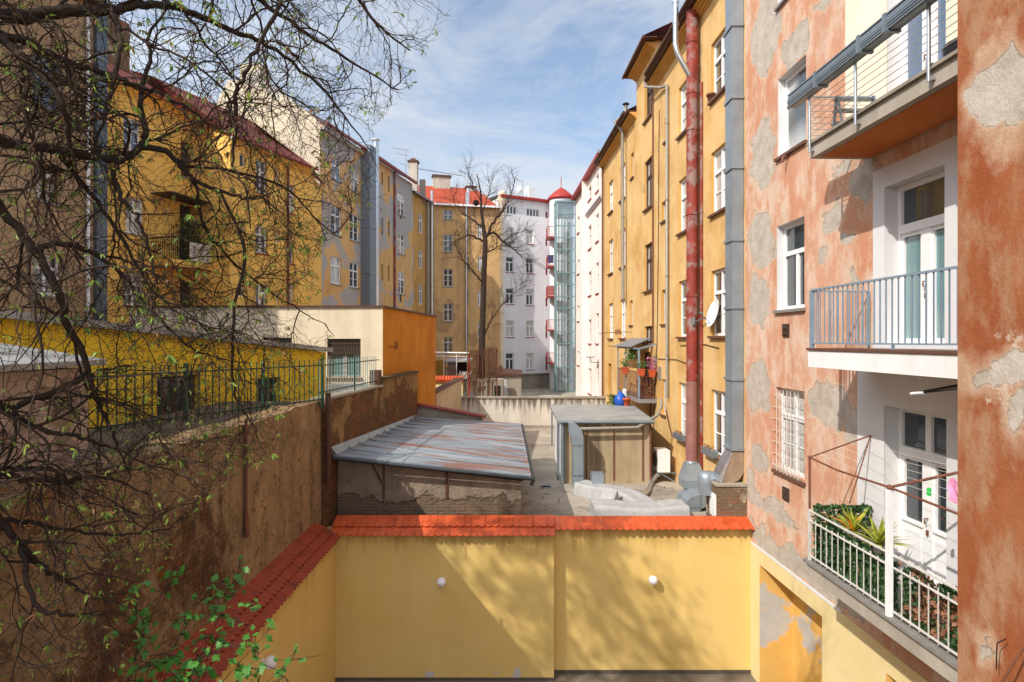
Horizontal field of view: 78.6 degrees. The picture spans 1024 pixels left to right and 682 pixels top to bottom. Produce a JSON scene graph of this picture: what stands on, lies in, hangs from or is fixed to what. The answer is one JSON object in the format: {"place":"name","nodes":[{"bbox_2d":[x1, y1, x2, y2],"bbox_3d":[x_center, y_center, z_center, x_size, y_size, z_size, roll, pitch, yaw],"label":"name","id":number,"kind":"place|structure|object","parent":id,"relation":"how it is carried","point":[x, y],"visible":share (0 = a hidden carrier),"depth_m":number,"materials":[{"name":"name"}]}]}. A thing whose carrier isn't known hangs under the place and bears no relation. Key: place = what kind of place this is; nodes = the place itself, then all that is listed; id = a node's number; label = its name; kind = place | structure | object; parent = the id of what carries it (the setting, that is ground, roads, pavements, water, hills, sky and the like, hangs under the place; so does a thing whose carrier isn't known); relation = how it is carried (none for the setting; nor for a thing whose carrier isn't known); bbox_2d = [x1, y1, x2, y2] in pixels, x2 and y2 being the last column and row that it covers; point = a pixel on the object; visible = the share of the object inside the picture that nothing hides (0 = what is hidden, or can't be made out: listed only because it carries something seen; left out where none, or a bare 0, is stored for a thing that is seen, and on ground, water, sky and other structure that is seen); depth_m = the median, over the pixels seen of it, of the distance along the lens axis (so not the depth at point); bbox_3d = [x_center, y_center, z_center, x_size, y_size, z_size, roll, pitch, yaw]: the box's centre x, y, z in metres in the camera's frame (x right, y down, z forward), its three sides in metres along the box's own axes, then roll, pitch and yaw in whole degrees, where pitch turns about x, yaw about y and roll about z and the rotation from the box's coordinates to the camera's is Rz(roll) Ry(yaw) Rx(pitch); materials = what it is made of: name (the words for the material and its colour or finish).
{"place":"outdoors","nodes":[
{"label":"outdoors","id":0,"kind":"place"},
{"bbox_2d":[0,309,332,429],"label":"building","id":1,"kind":"structure","parent":0,"point":[91,341],"depth_m":14.24,"materials":[{"name":"yellow paint"}]},
{"bbox_2d":[157,375,194,415],"bbox_3d":[-7.884,1.500,14.531,0.410,1.392,1.219,0,0,1],"label":"window","id":2,"kind":"structure","parent":1,"relation":"in","point":[179,407],"depth_m":14.48,"materials":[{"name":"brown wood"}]},
{"bbox_2d":[258,377,275,400],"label":"window","id":3,"kind":"structure","parent":1,"relation":"in","point":[259,393],"depth_m":17.74,"materials":[{"name":"black glass"}]},
{"bbox_2d":[88,401,292,455],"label":"terrain","id":4,"kind":"structure","parent":0,"point":[170,425],"depth_m":11.26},
{"bbox_2d":[0,343,106,484],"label":"garden hut","id":5,"kind":"object","parent":4,"relation":"on","point":[24,361],"visible":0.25,"depth_m":7.06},
{"bbox_2d":[107,0,684,347],"label":"sky","id":6,"kind":"structure","parent":0,"point":[538,87],"materials":[{"name":"blue"}]},
{"bbox_2d":[418,402,485,420],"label":"garden wall","id":7,"kind":"structure","parent":0,"point":[429,410],"depth_m":25.50,"materials":[{"name":"concrete"}]},
{"bbox_2d":[335,348,756,681],"bbox_3d":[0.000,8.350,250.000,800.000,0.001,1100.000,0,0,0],"label":"ground","id":8,"kind":"structure","parent":0,"point":[653,677],"depth_m":15.48,"materials":[{"name":"grey concrete"}]},
{"bbox_2d":[0,0,103,319],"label":"apartment building","id":9,"kind":"structure","parent":8,"relation":"on","point":[42,31],"depth_m":19.88,"materials":[{"name":"brown paint"}]},
{"bbox_2d":[33,255,57,297],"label":"window","id":10,"kind":"structure","parent":9,"relation":"in","point":[55,264],"depth_m":20.02,"materials":[{"name":"white paint"}]},
{"bbox_2d":[34,164,62,207],"bbox_3d":[-14.895,-4.962,20.013,0.303,1.193,1.183,0,0,3],"label":"window","id":11,"kind":"structure","parent":9,"relation":"in","point":[47,175],"depth_m":20.19,"materials":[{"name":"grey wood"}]},
{"bbox_2d":[86,4,90,313],"bbox_3d":[-14.638,-4.300,21.611,0.139,14.600,0.139,0,0,-22],"label":"downpipe","id":12,"kind":"object","parent":9,"relation":"attached to","point":[88,211],"visible":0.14,"depth_m":21.57,"materials":[{"name":"silver metal"}]},
{"bbox_2d":[93,0,107,321],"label":"square duct","id":13,"kind":"object","parent":9,"relation":"attached to","point":[98,42],"visible":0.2,"depth_m":22.19,"materials":[{"name":"grey metal"}]},
{"bbox_2d":[0,400,320,681],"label":"courtyard wall","id":14,"kind":"structure","parent":8,"relation":"on","point":[263,516],"depth_m":8.93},
{"bbox_2d":[82,358,323,431],"bbox_3d":[-5.926,1.060,12.831,0.079,1.280,6.103,0,0,24],"label":"picket fence","id":15,"kind":"object","parent":14,"relation":"on","point":[304,401],"visible":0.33,"depth_m":12.92,"materials":[{"name":"metal"}]},
{"bbox_2d":[107,15,324,323],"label":"apartment building","id":16,"kind":"structure","parent":8,"relation":"on","point":[152,166],"depth_m":30.78,"materials":[{"name":"yellow paint"}]},
{"bbox_2d":[122,273,142,306],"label":"window","id":17,"kind":"structure","parent":16,"relation":"in","point":[126,300],"depth_m":27.97,"materials":[{"name":"white paint"}]},
{"bbox_2d":[122,117,143,157],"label":"window","id":18,"kind":"structure","parent":16,"relation":"in","point":[133,144],"depth_m":28.08,"materials":[{"name":"grey glass"}]},
{"bbox_2d":[126,197,141,235],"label":"window","id":19,"kind":"structure","parent":16,"relation":"in","point":[138,208],"depth_m":28.08,"materials":[{"name":"white paint"}]},
{"bbox_2d":[180,205,189,259],"bbox_3d":[-16.213,-5.310,31.046,0.361,2.781,1.073,0,0,0],"label":"balcony door","id":20,"kind":"structure","parent":16,"relation":"in","point":[187,210],"depth_m":30.96,"materials":[{"name":"brown wood"}]},
{"bbox_2d":[171,218,205,253],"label":"balcony plants","id":21,"kind":"object","parent":16,"relation":"on","point":[192,232],"visible":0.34,"depth_m":30.30,"materials":[{"name":"green plant"}]},
{"bbox_2d":[255,225,268,255],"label":"window","id":22,"kind":"structure","parent":16,"relation":"in","point":[263,245],"depth_m":32.64,"materials":[{"name":"white paint"}]},
{"bbox_2d":[109,554,323,681],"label":"maple sapling","id":23,"kind":"object","parent":8,"relation":"on","point":[196,666],"visible":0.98,"depth_m":6.73,"materials":[{"name":"green plant"}]},
{"bbox_2d":[0,0,452,681],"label":"tree","id":24,"kind":"object","parent":8,"relation":"on","point":[68,154],"visible":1,"depth_m":4.98,"materials":[{"name":"brown plant"}]},
{"bbox_2d":[144,522,340,681],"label":"boundary wall","id":25,"kind":"structure","parent":8,"relation":"on","point":[291,587],"depth_m":12.35,"materials":[{"name":"yellow paint"}]},
{"bbox_2d":[261,655,276,669],"bbox_3d":[-4.223,5.600,10.900,0.255,0.230,0.230,0,0,0],"label":"globe lamp","id":26,"kind":"object","parent":25,"relation":"attached to","point":[268,661],"visible":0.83,"depth_m":10.83,"materials":[{"name":"white glass"}]},
{"bbox_2d":[216,63,366,304],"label":"apartment building","id":27,"kind":"structure","parent":8,"relation":"on","point":[340,271],"depth_m":42.32,"materials":[{"name":"white paint"}]},
{"bbox_2d":[330,256,341,285],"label":"window","id":28,"kind":"structure","parent":27,"relation":"in","point":[335,262],"depth_m":42.84,"materials":[{"name":"white paint"}]},
{"bbox_2d":[331,205,342,237],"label":"window","id":29,"kind":"structure","parent":27,"relation":"in","point":[334,227],"depth_m":42.84,"materials":[{"name":"white paint"}]},
{"bbox_2d":[349,214,359,242],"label":"window","id":30,"kind":"structure","parent":27,"relation":"in","point":[354,231],"depth_m":45.47,"materials":[{"name":"white paint"}]},
{"bbox_2d":[349,262,359,288],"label":"window","id":31,"kind":"structure","parent":27,"relation":"in","point":[353,266],"depth_m":45.35,"materials":[{"name":"white paint"}]},
{"bbox_2d":[361,144,376,304],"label":"square duct","id":32,"kind":"object","parent":8,"relation":"on","point":[368,260],"visible":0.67,"depth_m":46.25,"materials":[{"name":"grey metal"}]},
{"bbox_2d":[372,138,379,304],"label":"flue","id":33,"kind":"object","parent":8,"relation":"on","point":[377,141],"visible":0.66,"depth_m":47.81,"materials":[{"name":"metal"}]},
{"bbox_2d":[379,156,417,310],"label":"apartment building","id":34,"kind":"structure","parent":8,"relation":"on","point":[395,255],"depth_m":52.23,"materials":[{"name":"yellow paint"}]},
{"bbox_2d":[397,193,405,217],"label":"window","id":35,"kind":"structure","parent":34,"relation":"in","point":[400,197],"depth_m":53.85,"materials":[{"name":"white paint"}]},
{"bbox_2d":[397,272,405,294],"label":"window","id":36,"kind":"structure","parent":34,"relation":"in","point":[400,275],"depth_m":53.90,"materials":[{"name":"white paint"}]},
{"bbox_2d":[407,158,434,313],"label":"apartment building","id":37,"kind":"structure","parent":8,"relation":"on","point":[420,255],"depth_m":58.39,"materials":[{"name":"yellow paint"}]},
{"bbox_2d":[418,168,500,391],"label":"apartment building","id":38,"kind":"structure","parent":8,"relation":"on","point":[455,288],"depth_m":61.72,"materials":[{"name":"yellow paint"}]},
{"bbox_2d":[443,337,452,353],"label":"window","id":39,"kind":"structure","parent":38,"relation":"in","point":[447,341],"depth_m":61.52,"materials":[{"name":"white paint"}]},
{"bbox_2d":[443,235,453,252],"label":"window","id":40,"kind":"structure","parent":38,"relation":"in","point":[445,246],"depth_m":61.52,"materials":[{"name":"white paint"}]},
{"bbox_2d":[443,269,453,286],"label":"window","id":41,"kind":"structure","parent":38,"relation":"in","point":[447,273],"depth_m":61.52,"materials":[{"name":"white paint"}]},
{"bbox_2d":[443,304,453,321],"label":"window","id":42,"kind":"structure","parent":38,"relation":"in","point":[447,308],"depth_m":61.52,"materials":[{"name":"white paint"}]},
{"bbox_2d":[488,178,548,388],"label":"apartment building","id":43,"kind":"structure","parent":8,"relation":"on","point":[524,342],"depth_m":65.42,"materials":[{"name":"paint"}]},
{"bbox_2d":[331,515,754,680],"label":"boundary wall","id":44,"kind":"structure","parent":8,"relation":"on","point":[531,597],"depth_m":15.49,"materials":[{"name":"yellow paint"}]},
{"bbox_2d":[546,187,572,389],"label":"stair tower","id":45,"kind":"structure","parent":8,"relation":"on","point":[561,193],"depth_m":64.73,"materials":[{"name":"glass"}]},
{"bbox_2d":[554,200,575,391],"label":"glass lift","id":46,"kind":"object","parent":8,"relation":"on","point":[564,209],"visible":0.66,"depth_m":61.40,"materials":[{"name":"glass"}]},
{"bbox_2d":[593,0,744,482],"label":"apartment building","id":47,"kind":"structure","parent":8,"relation":"on","point":[640,161],"depth_m":23.45,"materials":[{"name":"yellow paint"}]},
{"bbox_2d":[642,158,651,212],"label":"window","id":48,"kind":"structure","parent":47,"relation":"in","point":[649,165],"depth_m":26.47,"materials":[{"name":"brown wood"}]},
{"bbox_2d":[642,243,651,293],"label":"window","id":49,"kind":"structure","parent":47,"relation":"in","point":[649,247],"depth_m":26.47,"materials":[{"name":"white wood"}]},
{"bbox_2d":[642,81,651,125],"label":"window","id":50,"kind":"structure","parent":47,"relation":"in","point":[649,90],"depth_m":26.50,"materials":[{"name":"brown wood"}]},
{"bbox_2d":[653,447,676,482],"bbox_3d":[5.469,4.437,22.375,0.717,1.153,0.750,0,0,0],"label":"air conditioner","id":51,"kind":"object","parent":47,"relation":"attached to","point":[661,460],"visible":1,"depth_m":22.00,"materials":[{"name":"white plastic"}]},
{"bbox_2d":[675,84,685,140],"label":"window","id":52,"kind":"structure","parent":47,"relation":"in","point":[683,91],"depth_m":21.67,"materials":[{"name":"white paint"}]},
{"bbox_2d":[675,178,685,236],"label":"window","id":53,"kind":"structure","parent":47,"relation":"in","point":[683,184],"depth_m":21.72,"materials":[{"name":"white paint"}]},
{"bbox_2d":[675,281,685,338],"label":"window","id":54,"kind":"structure","parent":47,"relation":"in","point":[683,284],"depth_m":21.76,"materials":[{"name":"white paint"}]},
{"bbox_2d":[681,383,685,443],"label":"window","id":55,"kind":"structure","parent":47,"relation":"in","point":[683,385],"depth_m":21.76,"materials":[{"name":"white paint"}]},
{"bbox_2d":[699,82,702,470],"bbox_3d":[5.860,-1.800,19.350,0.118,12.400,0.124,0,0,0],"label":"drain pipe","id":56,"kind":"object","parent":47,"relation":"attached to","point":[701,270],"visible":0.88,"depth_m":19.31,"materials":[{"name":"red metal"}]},
{"bbox_2d":[701,443,717,458],"bbox_3d":[5.829,3.215,18.465,0.210,0.323,1.005,0,0,0],"label":"window box","id":57,"kind":"object","parent":47,"relation":"on","point":[707,450],"visible":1,"depth_m":18.29,"materials":[{"name":"grey metal"}]},
{"bbox_2d":[707,32,724,105],"bbox_3d":[5.982,-7.903,17.968,0.274,1.786,1.428,0,0,-2],"label":"window","id":58,"kind":"structure","parent":47,"relation":"in","point":[719,48],"depth_m":18.22,"materials":[{"name":"white paint"}]},
{"bbox_2d":[707,145,724,218],"bbox_3d":[5.982,-4.608,17.968,0.274,1.916,1.428,0,0,-2],"label":"window","id":59,"kind":"structure","parent":47,"relation":"in","point":[719,157],"depth_m":18.23,"materials":[{"name":"white paint"}]},
{"bbox_2d":[707,268,724,337],"bbox_3d":[5.982,-1.073,17.968,0.274,1.986,1.428,0,0,-2],"label":"window","id":60,"kind":"structure","parent":47,"relation":"in","point":[719,276],"depth_m":18.22,"materials":[{"name":"white paint"}]},
{"bbox_2d":[714,390,725,460],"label":"window","id":61,"kind":"structure","parent":47,"relation":"in","point":[719,396],"depth_m":18.31,"materials":[{"name":"white paint"}]},
{"bbox_2d":[698,0,743,495],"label":"square duct","id":62,"kind":"object","parent":47,"relation":"attached to","point":[729,467],"visible":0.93,"depth_m":16.17,"materials":[{"name":"metal"}]},
{"bbox_2d":[463,388,705,522],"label":"terrace","id":63,"kind":"structure","parent":0,"point":[542,456],"depth_m":21.50,"materials":[{"name":"grey concrete"}]},
{"bbox_2d":[310,370,418,526],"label":"brick wall","id":64,"kind":"structure","parent":63,"relation":"on","point":[385,400],"depth_m":18.59,"materials":[{"name":"brick"}]},
{"bbox_2d":[325,393,330,484],"bbox_3d":[-4.620,2.450,15.720,0.129,2.300,0.129,0,0,22],"label":"corner pipe","id":65,"kind":"object","parent":64,"relation":"attached to","point":[327,438],"visible":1,"depth_m":15.66,"materials":[{"name":"brown metal"}]},
{"bbox_2d":[319,356,378,397],"bbox_3d":[-4.631,0.960,18.167,0.052,0.960,4.910,0,0,5],"label":"picket fence","id":66,"kind":"object","parent":64,"relation":"on","point":[351,362],"visible":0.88,"depth_m":18.09,"materials":[{"name":"metal"}]},
{"bbox_2d":[331,414,534,515],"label":"shed","id":67,"kind":"structure","parent":63,"relation":"on","point":[416,464],"depth_m":16.50,"materials":[{"name":"grey metal"}]},
{"bbox_2d":[436,377,462,409],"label":"yard wall","id":68,"kind":"structure","parent":63,"relation":"on","point":[448,394],"depth_m":33.35,"materials":[{"name":"beige paint"}]},
{"bbox_2d":[436,375,463,395],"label":"garden wall","id":69,"kind":"structure","parent":63,"relation":"on","point":[441,380],"depth_m":38.00,"materials":[{"name":"beige tile"}]},
{"bbox_2d":[436,352,469,395],"bbox_3d":[-3.878,2.635,39.500,2.446,3.930,0.100,0,0,0],"label":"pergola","id":70,"kind":"object","parent":63,"relation":"on","point":[456,353],"visible":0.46,"depth_m":39.46,"materials":[{"name":"white paint"}]},
{"bbox_2d":[445,358,471,380],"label":"brick hut","id":71,"kind":"object","parent":63,"relation":"on","point":[461,365],"visible":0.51,"depth_m":40.20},
{"bbox_2d":[467,347,498,395],"bbox_3d":[-1.772,2.674,38.828,0.135,4.653,3.548,0,0,31],"label":"trellis","id":72,"kind":"object","parent":63,"relation":"on","point":[483,365],"visible":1,"depth_m":38.72,"materials":[{"name":"wood"}]},
{"bbox_2d":[423,138,542,377],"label":"tree","id":73,"kind":"object","parent":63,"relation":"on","point":[483,304],"visible":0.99,"depth_m":44.90,"materials":[{"name":"brown plant"}]},
{"bbox_2d":[473,378,503,395],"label":"lean to","id":74,"kind":"object","parent":63,"relation":"on","point":[500,387],"visible":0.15,"depth_m":40.60,"materials":[{"name":"concrete"}]},
{"bbox_2d":[494,365,522,395],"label":"shed","id":75,"kind":"structure","parent":63,"relation":"on","point":[512,377],"depth_m":48.00,"materials":[{"name":"paint"}]},
{"bbox_2d":[461,396,605,427],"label":"yard wall","id":76,"kind":"structure","parent":63,"relation":"on","point":[530,411],"depth_m":36.00,"materials":[{"name":"concrete"}]},
{"bbox_2d":[568,421,583,488],"bbox_3d":[2.195,3.890,21.475,0.490,2.220,0.590,0,0,0],"label":"bent duct","id":77,"kind":"object","parent":63,"relation":"on","point":[576,435],"visible":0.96,"depth_m":21.20,"materials":[{"name":"grey metal"}]},
{"bbox_2d":[549,405,654,482],"bbox_3d":[3.400,3.860,24.250,3.600,2.280,5.100,0,0,0],"label":"service hut","id":78,"kind":"object","parent":63,"relation":"on","point":[619,456],"visible":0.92,"depth_m":22.00,"materials":[{"name":"grey metal"}]},
{"bbox_2d":[580,398,662,429],"bbox_3d":[4.197,2.627,22.150,3.983,0.951,1.240,0,0,-29],"label":"pipe run","id":79,"kind":"object","parent":78,"relation":"attached to","point":[627,427],"visible":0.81,"depth_m":21.67,"materials":[{"name":"metal"}]},
{"bbox_2d":[573,471,689,518],"bbox_3d":[3.426,4.690,19.023,2.868,0.680,3.946,0,0,0],"label":"covered duct","id":80,"kind":"object","parent":63,"relation":"on","point":[611,500],"visible":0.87,"depth_m":17.82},
{"bbox_2d":[677,7,705,511],"bbox_3d":[5.565,-3.300,19.060,0.970,16.600,1.560,0,0,0],"label":"red flue","id":81,"kind":"object","parent":63,"relation":"on","point":[691,497],"visible":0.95,"depth_m":19.43,"materials":[{"name":"paint"}]},
{"bbox_2d":[672,0,689,76],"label":"silver flue","id":82,"kind":"object","parent":81,"relation":"attached to","point":[678,55],"visible":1,"depth_m":19.44,"materials":[{"name":"metal"}]},
{"bbox_2d":[692,299,718,326],"bbox_3d":[5.749,-0.821,18.655,0.550,0.814,1.551,0,0,0],"label":"satellite dish","id":83,"kind":"object","parent":81,"relation":"attached to","point":[712,314],"visible":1,"depth_m":18.44,"materials":[{"name":"white metal"}]},
{"bbox_2d":[706,480,747,521],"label":"chimney pier","id":84,"kind":"structure","parent":63,"relation":"on","point":[726,499],"depth_m":15.98,"materials":[{"name":"brick"}]},
{"bbox_2d":[571,149,601,395],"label":"apartment building","id":85,"kind":"structure","parent":0,"point":[587,196],"depth_m":42.26,"materials":[{"name":"white paint"}]},
{"bbox_2d":[635,374,654,398],"bbox_3d":[5.367,1.809,25.102,0.944,1.002,0.752,0,0,0],"label":"balcony railing","id":86,"kind":"object","parent":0,"point":[652,392],"visible":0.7,"depth_m":24.97,"materials":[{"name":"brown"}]},
{"bbox_2d":[745,0,1023,681],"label":"apartment building","id":87,"kind":"structure","parent":0,"point":[884,254],"depth_m":10.10,"materials":[{"name":"orange paint"}]},
{"bbox_2d":[771,388,805,485],"bbox_3d":[6.149,2.032,13.719,0.285,1.956,1.460,0,0,-2],"label":"window","id":88,"kind":"structure","parent":87,"relation":"in","point":[801,393],"depth_m":13.89,"materials":[{"name":"white paint"}]},
{"bbox_2d":[773,219,805,313],"bbox_3d":[6.164,-1.618,13.682,0.313,1.976,1.385,0,0,-2],"label":"window","id":89,"kind":"structure","parent":87,"relation":"in","point":[793,233],"depth_m":13.90,"materials":[{"name":"white paint"}]},
{"bbox_2d":[774,62,807,161],"bbox_3d":[6.166,-5.018,13.620,0.313,1.856,1.401,0,0,-2],"label":"window","id":90,"kind":"structure","parent":87,"relation":"in","point":[795,118],"depth_m":13.85,"materials":[{"name":"white paint"}]},
{"bbox_2d":[810,503,872,562],"bbox_3d":[5.642,3.270,10.710,1.036,1.020,0.220,0,0,0],"label":"ivy screen","id":91,"kind":"object","parent":87,"relation":"on","point":[831,508],"visible":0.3,"depth_m":10.68,"materials":[{"name":"green plant"}]},
{"bbox_2d":[831,95,875,126],"bbox_3d":[5.650,-3.715,10.293,0.640,0.637,0.406,0,0,0],"label":"chair","id":92,"kind":"object","parent":87,"relation":"on","point":[849,99],"visible":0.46,"depth_m":10.32,"materials":[{"name":"grey metal"}]},
{"bbox_2d":[828,504,878,549],"bbox_3d":[5.585,3.042,10.250,0.874,0.716,0.880,0,0,0],"label":"potted plant","id":93,"kind":"object","parent":87,"relation":"on","point":[850,524],"visible":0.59,"depth_m":10.21,"materials":[{"name":"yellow plant"}]},
{"bbox_2d":[812,519,901,611],"bbox_3d":[5.308,3.371,9.749,0.234,0.889,2.198,0,0,-2],"label":"ivy","id":94,"kind":"object","parent":87,"relation":"on","point":[842,533],"visible":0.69,"depth_m":9.56,"materials":[{"name":"green plant"}]},
{"bbox_2d":[848,515,915,553],"bbox_3d":[5.761,3.059,9.774,0.912,0.782,0.910,0,0,0],"label":"potted plant","id":95,"kind":"object","parent":87,"relation":"on","point":[877,537],"visible":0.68,"depth_m":9.70,"materials":[{"name":"green plant"}]},
{"bbox_2d":[808,435,957,514],"bbox_3d":[5.638,2.646,8.670,1.044,2.228,4.357,0,0,0],"label":"drying rack","id":96,"kind":"object","parent":87,"relation":"on","point":[890,487],"visible":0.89,"depth_m":9.17,"materials":[{"name":"brown metal"}]},
{"bbox_2d":[947,478,957,503],"bbox_3d":[5.386,1.825,7.550,0.072,0.309,0.341,0,0,0],"label":"laundry cloth","id":97,"kind":"object","parent":96,"relation":"hanging from","point":[952,485],"visible":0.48,"depth_m":7.64,"materials":[{"name":"pink fabric"}]},
{"bbox_2d":[898,170,944,342],"bbox_3d":[6.414,-1.238,9.679,0.166,2.596,1.373,0,0,-1],"label":"balcony door","id":98,"kind":"structure","parent":87,"relation":"in","point":[921,203],"depth_m":9.78,"materials":[{"name":"white paint"}]},
{"bbox_2d":[898,408,945,585],"bbox_3d":[6.434,2.397,9.671,0.167,2.646,1.422,0,0,-1],"label":"balcony door","id":99,"kind":"structure","parent":87,"relation":"in","point":[922,435],"depth_m":9.81,"materials":[{"name":"white paint"}]},
{"bbox_2d":[900,0,945,83],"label":"balcony door","id":100,"kind":"structure","parent":87,"relation":"in","point":[937,56],"depth_m":9.89,"materials":[{"name":"white paint"}]},
{"bbox_2d":[899,566,957,652],"bbox_3d":[5.377,3.394,7.704,0.230,0.826,1.688,0,0,-2],"label":"ivy","id":101,"kind":"object","parent":87,"relation":"on","point":[944,589],"visible":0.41,"depth_m":7.95,"materials":[{"name":"green plant"}]},
{"bbox_2d":[910,384,957,394],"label":"wall airer","id":102,"kind":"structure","parent":87,"relation":"attached to","point":[938,389],"depth_m":7.95,"materials":[{"name":"black plastic"}]},
{"bbox_2d":[942,37,957,56],"bbox_3d":[5.750,-3.580,7.455,0.760,0.360,1.250,0,0,0],"label":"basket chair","id":103,"kind":"object","parent":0,"point":[949,48],"visible":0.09,"depth_m":7.68,"materials":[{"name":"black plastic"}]},
{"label":"terrain","id":104,"kind":"structure","parent":0,"visible":0},
{"bbox_2d":[125,305,436,405],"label":"building","id":105,"kind":"structure","parent":104,"relation":"on","point":[394,340],"depth_m":21.56,"materials":[{"name":"white paint"}]},
{"bbox_2d":[326,355,361,379],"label":"window","id":106,"kind":"structure","parent":105,"relation":"in","point":[332,357],"depth_m":21.72,"materials":[{"name":"white glass"}]},
{"bbox_2d":[436,360,445,375],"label":"wooden screen","id":107,"kind":"object","parent":104,"relation":"on","point":[441,367],"visible":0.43,"depth_m":40.20,"materials":[{"name":"yellow wood"}]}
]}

